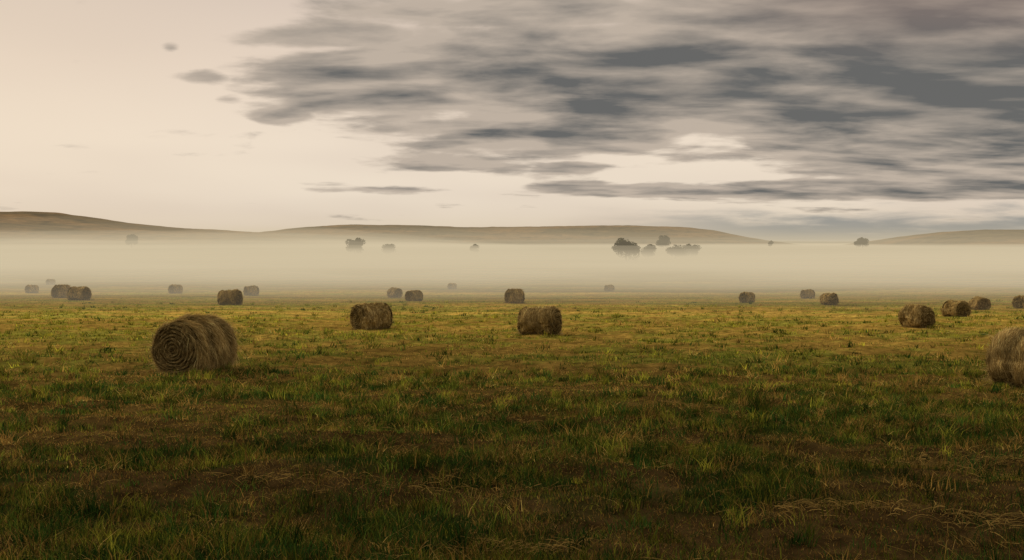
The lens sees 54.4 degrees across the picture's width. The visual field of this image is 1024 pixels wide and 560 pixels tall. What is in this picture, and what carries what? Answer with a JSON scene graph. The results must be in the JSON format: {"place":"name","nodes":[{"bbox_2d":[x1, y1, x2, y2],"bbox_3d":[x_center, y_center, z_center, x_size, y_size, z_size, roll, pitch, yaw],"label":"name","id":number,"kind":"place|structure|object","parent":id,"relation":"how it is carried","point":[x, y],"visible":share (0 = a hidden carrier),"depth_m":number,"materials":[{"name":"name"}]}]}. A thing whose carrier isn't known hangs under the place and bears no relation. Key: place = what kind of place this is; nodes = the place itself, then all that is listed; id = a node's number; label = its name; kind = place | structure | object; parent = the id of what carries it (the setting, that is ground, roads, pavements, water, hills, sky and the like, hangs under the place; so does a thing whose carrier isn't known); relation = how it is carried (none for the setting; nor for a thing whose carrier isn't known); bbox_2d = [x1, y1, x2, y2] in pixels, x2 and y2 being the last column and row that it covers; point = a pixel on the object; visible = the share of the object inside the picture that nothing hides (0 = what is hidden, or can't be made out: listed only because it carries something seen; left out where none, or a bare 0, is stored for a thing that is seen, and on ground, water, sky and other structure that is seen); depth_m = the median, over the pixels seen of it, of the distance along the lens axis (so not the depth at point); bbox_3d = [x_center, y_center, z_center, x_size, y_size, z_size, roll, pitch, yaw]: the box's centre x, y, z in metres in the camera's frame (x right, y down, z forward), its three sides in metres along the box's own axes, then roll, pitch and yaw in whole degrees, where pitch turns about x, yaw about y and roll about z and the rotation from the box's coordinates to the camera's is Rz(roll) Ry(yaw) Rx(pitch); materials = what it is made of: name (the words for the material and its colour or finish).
{"place":"outdoors","nodes":[
{"label":"outdoors","id":0,"kind":"place"},
{"bbox_2d":[0,211,367,246],"bbox_3d":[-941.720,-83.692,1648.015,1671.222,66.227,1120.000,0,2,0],"label":"hill","id":1,"kind":"structure","parent":0,"point":[33,229],"depth_m":1393.56,"materials":[{"name":"brown plant"}]},
{"bbox_2d":[0,243,1023,559],"bbox_3d":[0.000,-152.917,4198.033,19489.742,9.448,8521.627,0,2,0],"label":"ground","id":2,"kind":"structure","parent":0,"point":[334,275],"depth_m":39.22,"materials":[{"name":"green plant"}]},
{"bbox_2d":[24,285,38,292],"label":"hay bale","id":3,"kind":"object","parent":2,"relation":"on","point":[31,289],"visible":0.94,"depth_m":154.47},
{"bbox_2d":[45,279,55,284],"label":"hay bale","id":4,"kind":"object","parent":2,"relation":"on","point":[50,281],"visible":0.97,"depth_m":205.67},
{"bbox_2d":[49,284,69,297],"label":"hay bale","id":5,"kind":"object","parent":2,"relation":"on","point":[59,291],"visible":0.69,"depth_m":116.79},
{"bbox_2d":[65,285,91,299],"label":"hay bale","id":6,"kind":"object","parent":2,"relation":"on","point":[79,293],"visible":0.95,"depth_m":105.81},
{"bbox_2d":[125,234,137,247],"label":"tree","id":7,"kind":"object","parent":2,"relation":"on","point":[131,239],"visible":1,"depth_m":1047.47,"materials":[{"name":"green plant"}]},
{"bbox_2d":[167,284,182,293],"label":"hay bale","id":8,"kind":"object","parent":2,"relation":"on","point":[173,289],"visible":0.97,"depth_m":149.74},
{"bbox_2d":[143,312,247,374],"bbox_3d":[-8.941,2.005,28.096,2.603,2.318,2.960,1,2,18],"label":"hay bale","id":9,"kind":"object","parent":2,"relation":"on","point":[183,343],"visible":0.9,"depth_m":27.22},
{"bbox_2d":[216,289,244,304],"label":"hay bale","id":10,"kind":"object","parent":2,"relation":"on","point":[231,297],"visible":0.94,"depth_m":88.93},
{"bbox_2d":[243,285,258,295],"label":"hay bale","id":11,"kind":"object","parent":2,"relation":"on","point":[253,290],"visible":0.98,"depth_m":135.32},
{"bbox_2d":[345,238,365,254],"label":"tree","id":12,"kind":"object","parent":2,"relation":"on","point":[356,244],"visible":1,"depth_m":697.21,"materials":[{"name":"green plant"}]},
{"bbox_2d":[348,301,394,329],"bbox_3d":[-7.362,2.123,52.385,2.743,2.056,2.478,-2,3,-36],"label":"hay bale","id":13,"kind":"object","parent":2,"relation":"on","point":[374,316],"visible":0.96,"depth_m":51.74},
{"bbox_2d":[381,244,395,254],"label":"tree","id":14,"kind":"object","parent":2,"relation":"on","point":[387,248],"visible":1,"depth_m":698.39,"materials":[{"name":"green plant"}]},
{"bbox_2d":[386,287,402,297],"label":"hay bale","id":15,"kind":"object","parent":2,"relation":"on","point":[392,292],"visible":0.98,"depth_m":125.68},
{"bbox_2d":[404,290,423,300],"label":"hay bale","id":16,"kind":"object","parent":2,"relation":"on","point":[414,295],"visible":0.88,"depth_m":102.65},
{"bbox_2d":[447,283,456,288],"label":"hay bale","id":17,"kind":"object","parent":2,"relation":"on","point":[451,285],"visible":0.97,"depth_m":172.75},
{"bbox_2d":[469,244,479,253],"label":"tree","id":18,"kind":"object","parent":2,"relation":"on","point":[474,247],"visible":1,"depth_m":738.06,"materials":[{"name":"green plant"}]},
{"bbox_2d":[0,335,1023,559],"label":"loose straw","id":19,"kind":"object","parent":2,"relation":"on","point":[829,501],"visible":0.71,"depth_m":12.76,"materials":[{"name":"brown plant"}]},
{"bbox_2d":[502,288,526,302],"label":"hay bale","id":20,"kind":"object","parent":2,"relation":"on","point":[513,295],"visible":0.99,"depth_m":94.07},
{"bbox_2d":[513,305,567,334],"bbox_3d":[1.193,2.126,47.301,2.738,1.982,2.004,1,2,26],"label":"hay bale","id":21,"kind":"object","parent":2,"relation":"on","point":[538,319],"visible":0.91,"depth_m":46.70},
{"bbox_2d":[604,285,614,290],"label":"hay bale","id":22,"kind":"object","parent":2,"relation":"on","point":[609,288],"visible":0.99,"depth_m":163.56},
{"bbox_2d":[612,238,641,260],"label":"tree","id":23,"kind":"object","parent":2,"relation":"on","point":[628,248],"visible":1,"depth_m":516.80,"materials":[{"name":"green plant"}]},
{"bbox_2d":[640,244,656,258],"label":"tree","id":24,"kind":"object","parent":2,"relation":"on","point":[648,250],"visible":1,"depth_m":597.45,"materials":[{"name":"green plant"}]},
{"bbox_2d":[656,235,670,247],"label":"tree","id":25,"kind":"object","parent":2,"relation":"on","point":[664,240],"visible":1,"depth_m":996.64,"materials":[{"name":"green plant"}]},
{"bbox_2d":[665,245,687,258],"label":"tree","id":26,"kind":"object","parent":2,"relation":"on","point":[676,250],"visible":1,"depth_m":597.19,"materials":[{"name":"green plant"}]},
{"bbox_2d":[683,244,701,257],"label":"tree","id":27,"kind":"object","parent":2,"relation":"on","point":[694,249],"visible":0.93,"depth_m":627.89,"materials":[{"name":"green plant"}]},
{"bbox_2d":[738,292,754,302],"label":"hay bale","id":28,"kind":"object","parent":2,"relation":"on","point":[745,297],"visible":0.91,"depth_m":99.67},
{"bbox_2d":[799,289,814,298],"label":"hay bale","id":29,"kind":"object","parent":2,"relation":"on","point":[808,294],"visible":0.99,"depth_m":117.10},
{"bbox_2d":[819,293,838,304],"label":"hay bale","id":30,"kind":"object","parent":2,"relation":"on","point":[829,298],"visible":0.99,"depth_m":91.43},
{"bbox_2d":[856,237,868,247],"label":"tree","id":31,"kind":"object","parent":2,"relation":"on","point":[862,241],"visible":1,"depth_m":996.88,"materials":[{"name":"green plant"}]},
{"bbox_2d":[896,303,935,327],"bbox_3d":[21.239,2.039,52.319,1.808,1.792,2.240,-1,2,-28],"label":"hay bale","id":32,"kind":"object","parent":2,"relation":"on","point":[916,316],"visible":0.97,"depth_m":51.81},
{"bbox_2d":[940,300,972,316],"bbox_3d":[28.096,1.976,63.040,1.863,1.545,2.061,-1,2,-16],"label":"hay bale","id":33,"kind":"object","parent":2,"relation":"on","point":[961,308],"visible":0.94,"depth_m":62.49},
{"bbox_2d":[968,296,991,309],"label":"hay bale","id":34,"kind":"object","parent":2,"relation":"on","point":[978,303],"visible":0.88,"depth_m":78.46},
{"bbox_2d":[971,326,1023,388],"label":"hay bale","id":35,"kind":"object","parent":2,"relation":"on","point":[1004,361],"visible":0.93,"depth_m":24.07},
{"bbox_2d":[1011,295,1023,308],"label":"hay bale","id":36,"kind":"object","parent":2,"relation":"on","point":[1017,302],"visible":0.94,"depth_m":82.60},
{"bbox_2d":[0,0,1023,241],"label":"sky","id":37,"kind":"structure","parent":0,"point":[774,120],"materials":[{"name":"grey"}]},
{"bbox_2d":[264,224,799,245],"bbox_3d":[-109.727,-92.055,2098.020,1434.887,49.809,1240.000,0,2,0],"label":"hill","id":38,"kind":"structure","parent":0,"point":[424,235],"depth_m":1754.18,"materials":[{"name":"brown plant"}]},
{"bbox_2d":[776,241,854,242],"bbox_3d":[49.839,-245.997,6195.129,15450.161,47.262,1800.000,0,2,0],"label":"distant hills","id":39,"kind":"structure","parent":0,"point":[812,242],"depth_m":5749.93,"materials":[{"name":"beige plant"}]},
{"bbox_2d":[844,230,1023,246],"bbox_3d":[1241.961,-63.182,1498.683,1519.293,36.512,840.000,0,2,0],"label":"hill","id":40,"kind":"structure","parent":0,"point":[991,238],"depth_m":1367.98,"materials":[{"name":"brown plant"}]}
]}

